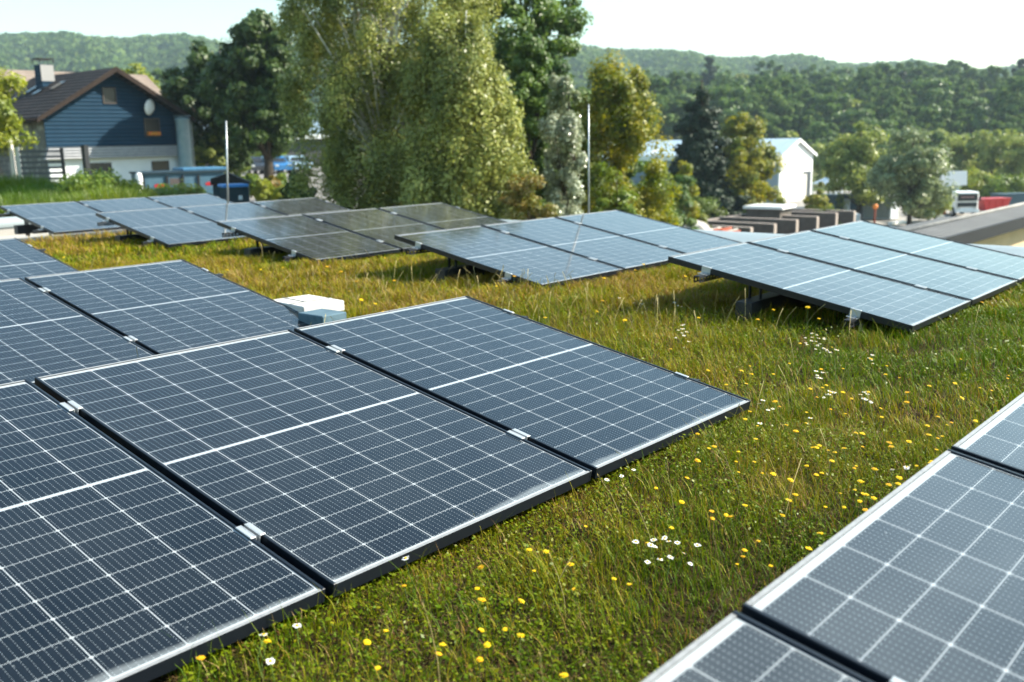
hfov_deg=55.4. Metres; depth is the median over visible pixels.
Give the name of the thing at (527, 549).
yellow flower
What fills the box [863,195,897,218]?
container
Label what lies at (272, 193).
shrub
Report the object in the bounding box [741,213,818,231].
bay wall
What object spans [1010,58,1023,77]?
forest tree
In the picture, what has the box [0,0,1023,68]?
sky
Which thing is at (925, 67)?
forest tree
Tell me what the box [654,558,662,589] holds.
daisy
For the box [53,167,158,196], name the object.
shrub
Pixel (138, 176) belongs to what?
bollard
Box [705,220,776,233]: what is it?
bay wall
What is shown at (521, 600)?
yellow flower
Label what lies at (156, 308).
solar panel
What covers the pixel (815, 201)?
shrub
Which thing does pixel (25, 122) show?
window
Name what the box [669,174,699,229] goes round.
shrub
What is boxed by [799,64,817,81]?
forest tree
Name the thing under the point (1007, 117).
forest tree
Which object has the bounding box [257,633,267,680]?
daisy
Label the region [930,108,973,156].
forest tree
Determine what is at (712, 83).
forest tree
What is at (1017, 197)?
container
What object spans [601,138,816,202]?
white hall
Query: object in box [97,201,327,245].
mounting rack
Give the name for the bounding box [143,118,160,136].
window
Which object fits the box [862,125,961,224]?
broadleaf tree
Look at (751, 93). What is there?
forest tree
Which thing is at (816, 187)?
ground
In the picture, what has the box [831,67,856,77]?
forest tree
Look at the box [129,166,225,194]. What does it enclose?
skip container
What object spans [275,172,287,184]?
shrub
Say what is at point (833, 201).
container
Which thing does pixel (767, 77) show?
forest tree
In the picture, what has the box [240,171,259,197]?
shrub
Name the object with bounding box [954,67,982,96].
forest tree
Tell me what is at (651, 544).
daisy
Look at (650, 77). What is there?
forest tree
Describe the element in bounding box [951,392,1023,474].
solar panel
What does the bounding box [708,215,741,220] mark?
bay wall
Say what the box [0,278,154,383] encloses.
solar panel
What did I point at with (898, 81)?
forest tree
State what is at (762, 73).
forest tree
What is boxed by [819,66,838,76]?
forest tree
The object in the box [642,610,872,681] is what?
solar panel
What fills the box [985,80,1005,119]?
forest tree
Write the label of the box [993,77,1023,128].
forest tree
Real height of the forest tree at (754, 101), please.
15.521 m
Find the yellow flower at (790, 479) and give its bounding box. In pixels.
[779,478,792,506]
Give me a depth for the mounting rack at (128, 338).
6.13 m
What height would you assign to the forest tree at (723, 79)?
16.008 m
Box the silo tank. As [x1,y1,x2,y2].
[174,116,194,167]
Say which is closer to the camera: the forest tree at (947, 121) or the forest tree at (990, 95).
the forest tree at (947, 121)
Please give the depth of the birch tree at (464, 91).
23.66 m
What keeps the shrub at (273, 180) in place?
on the ground at (816, 187)
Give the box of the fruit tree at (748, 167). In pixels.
[718,111,786,215]
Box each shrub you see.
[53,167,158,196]
[147,179,212,195]
[194,135,225,173]
[228,155,251,176]
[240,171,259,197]
[252,151,286,156]
[252,178,272,200]
[265,184,283,200]
[267,175,281,187]
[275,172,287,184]
[278,171,317,199]
[494,172,558,219]
[590,162,643,216]
[607,155,649,203]
[638,159,674,213]
[658,183,682,225]
[665,160,712,227]
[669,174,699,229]
[687,196,728,217]
[802,181,831,208]
[815,205,842,223]
[912,190,954,220]
[961,166,1000,193]
[977,173,1023,197]
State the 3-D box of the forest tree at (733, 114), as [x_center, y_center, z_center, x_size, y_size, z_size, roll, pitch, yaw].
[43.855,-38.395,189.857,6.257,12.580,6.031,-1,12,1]
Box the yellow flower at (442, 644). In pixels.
[439,642,445,675]
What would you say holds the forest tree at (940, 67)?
on the ground at (816, 187)
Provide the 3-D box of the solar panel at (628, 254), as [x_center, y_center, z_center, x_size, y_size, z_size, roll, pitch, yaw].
[0.721,-0.964,9.492,1.722,0.040,1.134,21,23,37]
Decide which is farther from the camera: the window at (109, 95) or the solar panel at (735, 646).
the window at (109, 95)
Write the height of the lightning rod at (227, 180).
1.549 m
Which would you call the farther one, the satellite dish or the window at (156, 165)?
the window at (156, 165)
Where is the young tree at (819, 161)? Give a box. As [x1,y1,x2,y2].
[810,141,830,185]
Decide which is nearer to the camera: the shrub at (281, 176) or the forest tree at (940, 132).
the shrub at (281, 176)
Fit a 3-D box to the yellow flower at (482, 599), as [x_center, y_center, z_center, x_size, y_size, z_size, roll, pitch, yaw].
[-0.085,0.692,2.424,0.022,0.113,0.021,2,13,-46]
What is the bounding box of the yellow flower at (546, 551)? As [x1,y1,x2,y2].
[541,549,549,582]
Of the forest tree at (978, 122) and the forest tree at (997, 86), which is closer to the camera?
the forest tree at (978, 122)
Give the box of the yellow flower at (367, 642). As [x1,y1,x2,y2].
[359,639,370,674]
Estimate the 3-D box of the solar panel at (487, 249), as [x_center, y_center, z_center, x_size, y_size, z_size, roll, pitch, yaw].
[-0.040,-0.772,8.637,1.722,0.040,1.134,21,23,37]
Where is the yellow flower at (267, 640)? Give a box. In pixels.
[262,639,270,681]
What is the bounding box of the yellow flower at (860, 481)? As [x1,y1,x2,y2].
[854,480,864,512]
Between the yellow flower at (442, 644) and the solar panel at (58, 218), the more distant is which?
the solar panel at (58, 218)
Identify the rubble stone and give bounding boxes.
[683,220,710,229]
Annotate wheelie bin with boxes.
[218,183,248,202]
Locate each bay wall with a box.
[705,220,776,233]
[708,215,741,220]
[709,225,752,231]
[719,216,798,233]
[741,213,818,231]
[791,208,855,224]
[791,211,837,227]
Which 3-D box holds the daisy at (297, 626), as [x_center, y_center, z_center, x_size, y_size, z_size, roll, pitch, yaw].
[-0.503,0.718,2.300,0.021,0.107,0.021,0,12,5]
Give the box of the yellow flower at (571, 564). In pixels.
[567,562,573,597]
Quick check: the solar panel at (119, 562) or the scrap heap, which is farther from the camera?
the scrap heap
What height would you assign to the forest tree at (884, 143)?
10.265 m
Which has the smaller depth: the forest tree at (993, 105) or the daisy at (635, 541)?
the daisy at (635, 541)
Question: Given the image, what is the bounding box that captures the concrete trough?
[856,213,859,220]
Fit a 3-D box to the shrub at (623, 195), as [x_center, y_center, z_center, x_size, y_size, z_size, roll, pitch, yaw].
[3.191,-3.095,30.992,2.562,5.155,2.477,9,15,40]
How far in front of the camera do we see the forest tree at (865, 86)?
232.06 m
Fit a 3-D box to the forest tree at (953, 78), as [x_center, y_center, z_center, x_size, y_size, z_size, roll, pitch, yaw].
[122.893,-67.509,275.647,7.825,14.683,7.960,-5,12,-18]
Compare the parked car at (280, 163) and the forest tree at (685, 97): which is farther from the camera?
the forest tree at (685, 97)
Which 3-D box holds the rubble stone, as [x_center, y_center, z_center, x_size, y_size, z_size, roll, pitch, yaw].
[9.751,-6.099,51.869,1.721,0.740,1.585,1,12,9]
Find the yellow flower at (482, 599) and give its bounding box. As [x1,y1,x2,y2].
[473,598,485,640]
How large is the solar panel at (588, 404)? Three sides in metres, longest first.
1.722 x 1.134 x 0.040 m
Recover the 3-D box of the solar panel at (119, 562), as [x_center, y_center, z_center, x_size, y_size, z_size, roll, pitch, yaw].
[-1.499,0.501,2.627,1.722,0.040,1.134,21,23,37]
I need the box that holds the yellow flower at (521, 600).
[507,599,524,631]
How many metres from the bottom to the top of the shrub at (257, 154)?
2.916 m
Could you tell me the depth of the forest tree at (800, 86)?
232.09 m
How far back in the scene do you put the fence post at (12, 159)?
37.29 m
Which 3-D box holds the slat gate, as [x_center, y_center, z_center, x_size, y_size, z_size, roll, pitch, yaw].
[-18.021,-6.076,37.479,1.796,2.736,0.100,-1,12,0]
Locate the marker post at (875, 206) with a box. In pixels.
[872,204,877,222]
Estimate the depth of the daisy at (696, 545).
2.74 m
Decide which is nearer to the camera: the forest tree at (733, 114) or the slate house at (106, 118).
the slate house at (106, 118)
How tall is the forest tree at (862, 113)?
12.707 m
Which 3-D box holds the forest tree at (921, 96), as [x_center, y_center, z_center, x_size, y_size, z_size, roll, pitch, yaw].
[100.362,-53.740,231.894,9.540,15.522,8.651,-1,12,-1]
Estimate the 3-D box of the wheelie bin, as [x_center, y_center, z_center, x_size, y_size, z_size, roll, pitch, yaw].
[-7.917,-3.885,27.786,0.700,1.170,0.820,-7,13,-28]
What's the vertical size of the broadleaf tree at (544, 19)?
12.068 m
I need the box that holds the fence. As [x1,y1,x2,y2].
[0,146,10,178]
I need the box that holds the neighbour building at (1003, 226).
[897,202,1023,246]
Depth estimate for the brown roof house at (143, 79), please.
72.23 m
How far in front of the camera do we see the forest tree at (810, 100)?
208.56 m
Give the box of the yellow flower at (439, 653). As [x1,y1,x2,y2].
[428,652,441,681]
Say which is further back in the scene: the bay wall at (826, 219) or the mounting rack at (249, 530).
the bay wall at (826, 219)
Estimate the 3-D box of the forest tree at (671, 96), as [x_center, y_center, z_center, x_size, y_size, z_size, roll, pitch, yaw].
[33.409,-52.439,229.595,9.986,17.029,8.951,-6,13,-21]
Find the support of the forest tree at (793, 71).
on the ground at (816, 187)
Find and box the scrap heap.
[708,226,740,231]
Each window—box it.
[19,122,33,144]
[90,162,111,175]
[102,87,116,103]
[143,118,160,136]
[151,161,169,170]
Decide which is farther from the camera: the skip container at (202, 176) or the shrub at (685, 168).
the shrub at (685, 168)
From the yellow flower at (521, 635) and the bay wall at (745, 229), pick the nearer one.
the yellow flower at (521, 635)
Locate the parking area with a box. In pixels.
[240,167,363,207]
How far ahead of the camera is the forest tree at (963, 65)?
304.89 m
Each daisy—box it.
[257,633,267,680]
[266,657,274,681]
[293,623,299,661]
[402,555,415,588]
[633,539,638,572]
[643,543,653,574]
[643,560,650,590]
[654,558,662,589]
[693,543,700,575]
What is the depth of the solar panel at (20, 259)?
8.49 m
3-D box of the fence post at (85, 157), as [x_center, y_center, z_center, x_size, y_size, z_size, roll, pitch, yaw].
[-16.290,-6.119,37.477,0.190,2.759,0.250,3,13,21]
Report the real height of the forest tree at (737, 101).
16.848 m
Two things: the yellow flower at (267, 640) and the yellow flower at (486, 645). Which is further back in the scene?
the yellow flower at (486, 645)
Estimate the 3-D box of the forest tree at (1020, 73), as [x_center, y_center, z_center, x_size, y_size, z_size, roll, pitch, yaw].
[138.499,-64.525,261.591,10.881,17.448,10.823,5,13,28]
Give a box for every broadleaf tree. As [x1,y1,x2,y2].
[159,39,255,172]
[194,8,323,178]
[424,0,601,186]
[497,32,578,219]
[570,87,616,198]
[821,121,891,213]
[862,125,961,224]
[937,132,979,174]
[964,129,1016,175]
[991,129,1023,177]
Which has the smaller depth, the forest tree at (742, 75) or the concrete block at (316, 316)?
the concrete block at (316, 316)
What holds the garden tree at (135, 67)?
on the ground at (816, 187)
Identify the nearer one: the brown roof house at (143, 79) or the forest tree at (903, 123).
the brown roof house at (143, 79)
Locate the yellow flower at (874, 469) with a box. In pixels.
[868,467,877,500]
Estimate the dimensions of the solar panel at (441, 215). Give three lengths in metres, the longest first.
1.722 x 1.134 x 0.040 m
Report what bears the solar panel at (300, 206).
on the mounting rack at (121, 237)
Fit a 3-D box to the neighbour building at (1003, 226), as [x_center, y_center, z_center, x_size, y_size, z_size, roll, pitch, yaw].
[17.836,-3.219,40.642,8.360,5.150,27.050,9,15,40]
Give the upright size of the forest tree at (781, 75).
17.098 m
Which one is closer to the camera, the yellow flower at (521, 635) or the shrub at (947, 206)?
the yellow flower at (521, 635)
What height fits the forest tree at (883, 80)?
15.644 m
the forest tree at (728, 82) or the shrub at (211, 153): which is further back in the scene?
the forest tree at (728, 82)
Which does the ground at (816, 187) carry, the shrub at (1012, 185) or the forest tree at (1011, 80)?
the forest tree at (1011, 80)
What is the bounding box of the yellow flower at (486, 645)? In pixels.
[481,641,490,665]
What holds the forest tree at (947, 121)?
on the ground at (816, 187)
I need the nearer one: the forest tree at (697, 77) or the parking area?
the parking area
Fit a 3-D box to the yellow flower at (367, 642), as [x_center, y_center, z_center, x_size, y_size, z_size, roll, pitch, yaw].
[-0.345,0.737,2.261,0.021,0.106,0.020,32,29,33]
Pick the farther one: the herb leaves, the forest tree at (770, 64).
the forest tree at (770, 64)
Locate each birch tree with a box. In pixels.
[272,0,501,209]
[393,0,538,219]
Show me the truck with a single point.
(965, 201)
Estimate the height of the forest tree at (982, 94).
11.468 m
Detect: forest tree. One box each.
[141,67,164,83]
[629,68,650,73]
[635,73,654,85]
[636,76,679,139]
[646,88,670,114]
[647,88,673,127]
[664,70,694,96]
[668,97,704,139]
[669,93,695,114]
[681,75,703,87]
[686,81,712,100]
[687,71,700,82]
[700,56,716,85]
[704,81,715,86]
[705,84,752,130]
[709,71,730,86]
[711,84,741,131]
[712,81,739,100]
[713,65,731,75]
[719,80,748,89]
[720,76,744,86]
[725,111,753,123]
[733,73,748,81]
[739,92,777,137]
[741,85,756,111]
[747,73,773,118]
[749,71,776,89]
[754,60,783,76]
[755,75,805,137]
[758,88,792,138]
[761,115,798,138]
[775,72,802,79]
[777,67,798,75]
[779,130,798,137]
[781,103,815,140]
[783,77,816,133]
[785,88,823,137]
[794,74,808,83]
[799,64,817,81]
[801,121,834,162]
[802,94,841,121]
[807,76,837,103]
[809,71,834,83]
[809,118,838,139]
[810,71,834,91]
[811,92,855,141]
[817,79,849,113]
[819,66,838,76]
[819,75,850,93]
[824,90,844,133]
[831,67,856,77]
[839,99,860,134]
[840,108,877,140]
[845,78,880,107]
[846,66,881,87]
[848,71,884,128]
[857,90,903,129]
[866,119,899,142]
[868,131,889,147]
[872,84,905,117]
[873,62,904,94]
[873,76,887,90]
[873,133,907,157]
[885,77,913,89]
[887,85,918,115]
[889,92,918,120]
[892,70,911,88]
[893,114,921,133]
[902,59,924,68]
[905,64,929,80]
[908,66,936,79]
[908,77,954,130]
[909,106,944,132]
[912,75,928,98]
[916,132,946,178]
[919,86,954,125]
[926,95,953,127]
[926,128,956,170]
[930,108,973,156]
[933,65,961,87]
[934,63,950,76]
[938,79,978,134]
[941,80,962,118]
[945,75,959,82]
[947,59,972,78]
[949,82,978,119]
[951,96,985,134]
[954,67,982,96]
[955,97,992,135]
[962,70,986,89]
[968,132,994,170]
[973,74,996,89]
[978,89,987,116]
[979,64,1011,90]
[983,88,997,118]
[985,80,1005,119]
[986,113,1013,130]
[987,118,1023,133]
[988,85,1022,118]
[993,75,1023,125]
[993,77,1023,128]
[1005,128,1023,147]
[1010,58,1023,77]
[1016,69,1023,77]
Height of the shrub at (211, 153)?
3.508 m
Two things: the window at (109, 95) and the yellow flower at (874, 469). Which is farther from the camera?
the window at (109, 95)
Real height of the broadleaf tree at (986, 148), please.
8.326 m
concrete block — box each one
[274,295,343,312]
[298,308,346,324]
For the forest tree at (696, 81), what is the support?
on the ground at (816, 187)
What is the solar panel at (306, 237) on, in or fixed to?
attached to the mounting rack at (257, 249)
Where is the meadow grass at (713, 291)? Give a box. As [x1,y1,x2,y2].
[21,229,1023,681]
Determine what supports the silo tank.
on the ground at (816, 187)
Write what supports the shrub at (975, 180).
on the yard at (800, 204)
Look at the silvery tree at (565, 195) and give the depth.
26.32 m
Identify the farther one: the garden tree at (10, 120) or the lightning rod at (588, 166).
the garden tree at (10, 120)
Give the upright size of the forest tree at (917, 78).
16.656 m
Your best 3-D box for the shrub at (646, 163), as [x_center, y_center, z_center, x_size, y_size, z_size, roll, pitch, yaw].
[5.946,-4.315,41.050,2.681,6.595,2.725,-3,12,-9]
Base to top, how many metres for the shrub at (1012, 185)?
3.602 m
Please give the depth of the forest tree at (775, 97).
205.50 m
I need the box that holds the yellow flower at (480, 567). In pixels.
[477,564,495,593]
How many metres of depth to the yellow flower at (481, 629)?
2.33 m
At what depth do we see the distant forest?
724.30 m
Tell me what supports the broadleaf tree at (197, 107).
on the ground at (816, 187)
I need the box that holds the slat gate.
[15,147,65,180]
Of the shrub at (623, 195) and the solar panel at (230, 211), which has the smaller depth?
the solar panel at (230, 211)
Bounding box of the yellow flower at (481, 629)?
[468,628,483,660]
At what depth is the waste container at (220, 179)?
34.99 m
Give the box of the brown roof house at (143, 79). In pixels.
[0,69,162,95]
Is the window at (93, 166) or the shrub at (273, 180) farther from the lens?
the window at (93, 166)
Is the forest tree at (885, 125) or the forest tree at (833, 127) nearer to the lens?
the forest tree at (885, 125)
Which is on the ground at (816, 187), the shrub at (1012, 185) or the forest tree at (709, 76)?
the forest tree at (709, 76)
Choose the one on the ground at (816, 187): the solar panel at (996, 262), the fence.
the fence
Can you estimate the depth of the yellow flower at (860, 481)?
3.10 m
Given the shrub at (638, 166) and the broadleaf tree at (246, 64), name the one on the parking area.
the broadleaf tree at (246, 64)
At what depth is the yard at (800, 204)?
92.68 m
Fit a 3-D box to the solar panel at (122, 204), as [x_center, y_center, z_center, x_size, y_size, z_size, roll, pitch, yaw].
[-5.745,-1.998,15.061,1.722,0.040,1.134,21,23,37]
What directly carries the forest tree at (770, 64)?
on the ground at (816, 187)
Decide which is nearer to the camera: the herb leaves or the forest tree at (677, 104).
the herb leaves
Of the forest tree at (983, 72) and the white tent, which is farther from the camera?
the forest tree at (983, 72)
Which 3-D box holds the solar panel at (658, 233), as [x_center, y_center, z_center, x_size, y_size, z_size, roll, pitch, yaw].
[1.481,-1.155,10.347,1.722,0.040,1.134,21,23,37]
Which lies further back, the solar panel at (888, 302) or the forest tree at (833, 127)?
the forest tree at (833, 127)
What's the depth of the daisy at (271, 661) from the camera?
2.15 m
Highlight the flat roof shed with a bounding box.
[743,204,795,218]
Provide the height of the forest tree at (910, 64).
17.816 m
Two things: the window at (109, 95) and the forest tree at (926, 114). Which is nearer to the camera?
the window at (109, 95)
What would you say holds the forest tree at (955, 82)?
on the ground at (816, 187)
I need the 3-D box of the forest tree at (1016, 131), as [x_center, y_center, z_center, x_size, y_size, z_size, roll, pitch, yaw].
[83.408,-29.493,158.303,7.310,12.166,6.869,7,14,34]
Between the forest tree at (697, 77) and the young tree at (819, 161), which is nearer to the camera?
the young tree at (819, 161)
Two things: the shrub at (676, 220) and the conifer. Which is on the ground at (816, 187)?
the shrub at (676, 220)
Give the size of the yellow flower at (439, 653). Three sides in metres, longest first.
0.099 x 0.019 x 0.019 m
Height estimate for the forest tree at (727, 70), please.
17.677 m
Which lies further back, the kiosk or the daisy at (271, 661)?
the kiosk
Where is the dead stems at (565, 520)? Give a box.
[162,401,977,681]
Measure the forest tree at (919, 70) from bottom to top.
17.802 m
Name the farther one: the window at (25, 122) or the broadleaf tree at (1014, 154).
the broadleaf tree at (1014, 154)
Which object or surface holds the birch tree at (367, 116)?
on the ground at (816, 187)
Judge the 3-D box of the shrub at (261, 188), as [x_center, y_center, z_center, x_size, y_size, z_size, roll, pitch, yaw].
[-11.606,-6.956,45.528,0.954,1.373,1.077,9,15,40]
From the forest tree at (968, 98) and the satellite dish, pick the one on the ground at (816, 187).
the forest tree at (968, 98)
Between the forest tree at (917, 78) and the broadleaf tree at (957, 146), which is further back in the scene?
the forest tree at (917, 78)
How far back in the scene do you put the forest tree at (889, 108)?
197.06 m
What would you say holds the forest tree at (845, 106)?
on the ground at (816, 187)
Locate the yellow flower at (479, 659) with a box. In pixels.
[476,657,483,681]
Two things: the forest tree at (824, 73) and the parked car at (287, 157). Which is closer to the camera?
the parked car at (287, 157)
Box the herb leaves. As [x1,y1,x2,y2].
[27,233,1023,681]
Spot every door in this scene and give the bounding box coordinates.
[803,171,810,195]
[844,198,849,209]
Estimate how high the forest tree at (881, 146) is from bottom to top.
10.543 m
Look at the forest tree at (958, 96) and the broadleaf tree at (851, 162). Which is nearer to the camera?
the broadleaf tree at (851, 162)
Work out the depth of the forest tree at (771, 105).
217.88 m
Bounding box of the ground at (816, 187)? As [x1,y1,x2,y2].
[314,116,1005,219]
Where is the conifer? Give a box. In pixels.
[662,80,752,218]
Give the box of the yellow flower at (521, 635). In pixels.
[517,633,524,675]
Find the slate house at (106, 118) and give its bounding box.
[0,58,195,182]
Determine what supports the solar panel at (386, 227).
attached to the mounting rack at (257, 249)
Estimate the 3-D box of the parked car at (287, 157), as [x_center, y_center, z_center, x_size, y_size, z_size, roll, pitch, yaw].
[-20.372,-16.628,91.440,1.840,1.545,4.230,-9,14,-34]
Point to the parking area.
(261, 175)
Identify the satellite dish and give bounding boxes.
[145,99,154,114]
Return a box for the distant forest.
[0,30,1017,121]
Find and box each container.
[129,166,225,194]
[210,172,249,201]
[818,193,863,217]
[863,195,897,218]
[990,192,1023,204]
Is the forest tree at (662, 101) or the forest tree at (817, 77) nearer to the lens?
the forest tree at (662, 101)
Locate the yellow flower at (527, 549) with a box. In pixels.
[526,548,532,581]
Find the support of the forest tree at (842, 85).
on the ground at (816, 187)
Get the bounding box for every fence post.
[8,141,16,178]
[80,145,90,174]
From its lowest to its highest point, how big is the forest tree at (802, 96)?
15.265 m
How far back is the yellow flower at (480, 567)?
2.62 m
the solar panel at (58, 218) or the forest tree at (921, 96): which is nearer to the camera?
the solar panel at (58, 218)
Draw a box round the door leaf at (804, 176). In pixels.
[801,174,806,199]
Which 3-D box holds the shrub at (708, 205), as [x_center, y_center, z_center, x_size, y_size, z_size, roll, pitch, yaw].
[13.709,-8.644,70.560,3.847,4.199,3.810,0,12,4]
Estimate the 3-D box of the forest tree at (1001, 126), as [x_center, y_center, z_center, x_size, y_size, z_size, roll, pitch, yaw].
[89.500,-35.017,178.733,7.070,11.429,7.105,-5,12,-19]
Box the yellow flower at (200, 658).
[196,655,204,681]
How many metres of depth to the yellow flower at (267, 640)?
2.23 m
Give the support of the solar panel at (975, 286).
attached to the mounting rack at (755, 304)
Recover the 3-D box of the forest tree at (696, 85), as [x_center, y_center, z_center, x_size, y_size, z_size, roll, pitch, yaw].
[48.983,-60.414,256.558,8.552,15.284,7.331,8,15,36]
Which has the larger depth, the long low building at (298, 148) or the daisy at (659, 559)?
the long low building at (298, 148)
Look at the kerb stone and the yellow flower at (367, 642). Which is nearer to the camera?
the yellow flower at (367, 642)
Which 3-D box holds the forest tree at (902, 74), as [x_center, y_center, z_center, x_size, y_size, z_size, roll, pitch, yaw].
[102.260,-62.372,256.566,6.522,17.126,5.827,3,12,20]
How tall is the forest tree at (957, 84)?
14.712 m
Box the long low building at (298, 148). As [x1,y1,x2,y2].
[193,121,339,166]
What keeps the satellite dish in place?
attached to the slate house at (106, 118)
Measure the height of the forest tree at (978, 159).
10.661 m
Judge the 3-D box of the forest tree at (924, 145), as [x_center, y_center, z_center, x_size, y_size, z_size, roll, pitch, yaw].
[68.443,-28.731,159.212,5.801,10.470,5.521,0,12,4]
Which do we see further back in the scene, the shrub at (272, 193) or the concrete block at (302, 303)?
the shrub at (272, 193)
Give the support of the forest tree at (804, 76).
on the ground at (816, 187)
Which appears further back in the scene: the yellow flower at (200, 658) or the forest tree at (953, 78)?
the forest tree at (953, 78)
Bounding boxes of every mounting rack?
[0,196,225,238]
[38,268,296,342]
[59,309,700,541]
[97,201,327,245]
[222,206,459,261]
[406,214,720,284]
[694,226,1015,330]
[889,676,904,681]
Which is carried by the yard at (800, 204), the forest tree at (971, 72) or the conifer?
the conifer
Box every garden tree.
[0,66,39,156]
[121,62,164,93]
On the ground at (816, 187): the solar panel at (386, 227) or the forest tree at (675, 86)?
the forest tree at (675, 86)
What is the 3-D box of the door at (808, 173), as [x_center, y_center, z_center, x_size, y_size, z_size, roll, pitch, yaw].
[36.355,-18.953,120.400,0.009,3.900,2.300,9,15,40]
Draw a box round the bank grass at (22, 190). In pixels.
[0,173,166,216]
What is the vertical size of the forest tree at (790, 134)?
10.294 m
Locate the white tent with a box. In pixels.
[812,177,845,193]
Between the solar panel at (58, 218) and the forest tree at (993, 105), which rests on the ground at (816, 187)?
the forest tree at (993, 105)
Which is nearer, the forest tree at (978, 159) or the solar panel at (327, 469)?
the solar panel at (327, 469)
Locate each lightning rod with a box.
[225,121,228,203]
[588,104,589,212]
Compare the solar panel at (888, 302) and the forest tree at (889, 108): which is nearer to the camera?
the solar panel at (888, 302)
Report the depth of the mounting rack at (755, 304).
6.54 m
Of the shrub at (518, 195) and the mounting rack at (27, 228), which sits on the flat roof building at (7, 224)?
the mounting rack at (27, 228)
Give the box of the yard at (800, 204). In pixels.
[763,190,981,226]
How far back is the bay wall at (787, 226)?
64.40 m
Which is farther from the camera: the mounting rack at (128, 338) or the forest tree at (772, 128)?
the forest tree at (772, 128)
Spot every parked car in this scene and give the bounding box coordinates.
[237,156,264,173]
[259,156,292,172]
[280,155,312,171]
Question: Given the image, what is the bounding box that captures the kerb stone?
[888,221,905,224]
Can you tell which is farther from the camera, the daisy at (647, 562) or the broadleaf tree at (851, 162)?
the broadleaf tree at (851, 162)
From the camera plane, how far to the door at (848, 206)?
91.95 m
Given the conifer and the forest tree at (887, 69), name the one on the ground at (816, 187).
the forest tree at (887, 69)
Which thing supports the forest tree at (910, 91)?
on the ground at (816, 187)
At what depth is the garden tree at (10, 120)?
37.03 m
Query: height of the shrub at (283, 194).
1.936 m
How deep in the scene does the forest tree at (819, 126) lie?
178.06 m
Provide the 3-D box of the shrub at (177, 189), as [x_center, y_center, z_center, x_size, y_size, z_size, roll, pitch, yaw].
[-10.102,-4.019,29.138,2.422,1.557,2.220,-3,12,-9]
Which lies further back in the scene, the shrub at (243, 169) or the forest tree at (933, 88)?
the forest tree at (933, 88)
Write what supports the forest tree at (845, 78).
on the ground at (816, 187)
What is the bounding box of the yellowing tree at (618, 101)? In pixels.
[574,47,681,225]
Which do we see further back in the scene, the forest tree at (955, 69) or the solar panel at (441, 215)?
the forest tree at (955, 69)
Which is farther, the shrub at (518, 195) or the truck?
the truck
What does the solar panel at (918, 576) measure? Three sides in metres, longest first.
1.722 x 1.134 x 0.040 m
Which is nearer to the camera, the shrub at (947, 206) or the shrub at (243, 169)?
the shrub at (243, 169)
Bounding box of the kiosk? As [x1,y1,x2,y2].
[939,171,966,191]
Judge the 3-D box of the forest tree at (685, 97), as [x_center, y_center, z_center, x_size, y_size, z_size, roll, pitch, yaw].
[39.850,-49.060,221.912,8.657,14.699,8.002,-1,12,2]
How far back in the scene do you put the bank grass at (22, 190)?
19.34 m
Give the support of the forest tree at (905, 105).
on the ground at (816, 187)
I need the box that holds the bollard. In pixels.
[135,173,142,184]
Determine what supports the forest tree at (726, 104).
on the ground at (816, 187)
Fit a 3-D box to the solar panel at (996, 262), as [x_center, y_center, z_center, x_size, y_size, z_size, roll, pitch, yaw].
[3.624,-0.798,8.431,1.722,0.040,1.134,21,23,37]
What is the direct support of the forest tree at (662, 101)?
on the ground at (816, 187)
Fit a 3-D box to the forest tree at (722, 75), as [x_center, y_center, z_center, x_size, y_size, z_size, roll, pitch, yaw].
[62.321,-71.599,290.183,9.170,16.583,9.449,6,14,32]
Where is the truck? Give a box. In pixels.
[940,191,980,216]
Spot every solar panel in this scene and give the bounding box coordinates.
[0,201,124,234]
[0,238,78,279]
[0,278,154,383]
[0,379,324,681]
[25,259,309,354]
[35,329,591,597]
[77,197,171,211]
[96,207,250,246]
[147,193,233,206]
[178,202,287,222]
[217,214,400,262]
[251,198,350,215]
[294,296,750,478]
[304,208,444,251]
[378,202,505,228]
[394,225,622,287]
[482,217,684,271]
[557,210,742,252]
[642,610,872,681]
[668,242,971,331]
[741,449,1023,681]
[748,230,1017,304]
[811,220,1023,284]
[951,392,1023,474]
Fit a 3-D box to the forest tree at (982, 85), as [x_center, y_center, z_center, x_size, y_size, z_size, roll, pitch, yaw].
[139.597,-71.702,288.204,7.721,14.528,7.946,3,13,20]
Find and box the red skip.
[978,197,1011,210]
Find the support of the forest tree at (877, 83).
on the ground at (816, 187)
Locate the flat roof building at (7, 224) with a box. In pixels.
[0,216,1023,256]
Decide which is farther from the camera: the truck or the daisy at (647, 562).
the truck
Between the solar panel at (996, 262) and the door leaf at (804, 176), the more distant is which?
the door leaf at (804, 176)
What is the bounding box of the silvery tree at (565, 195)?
[537,73,587,216]

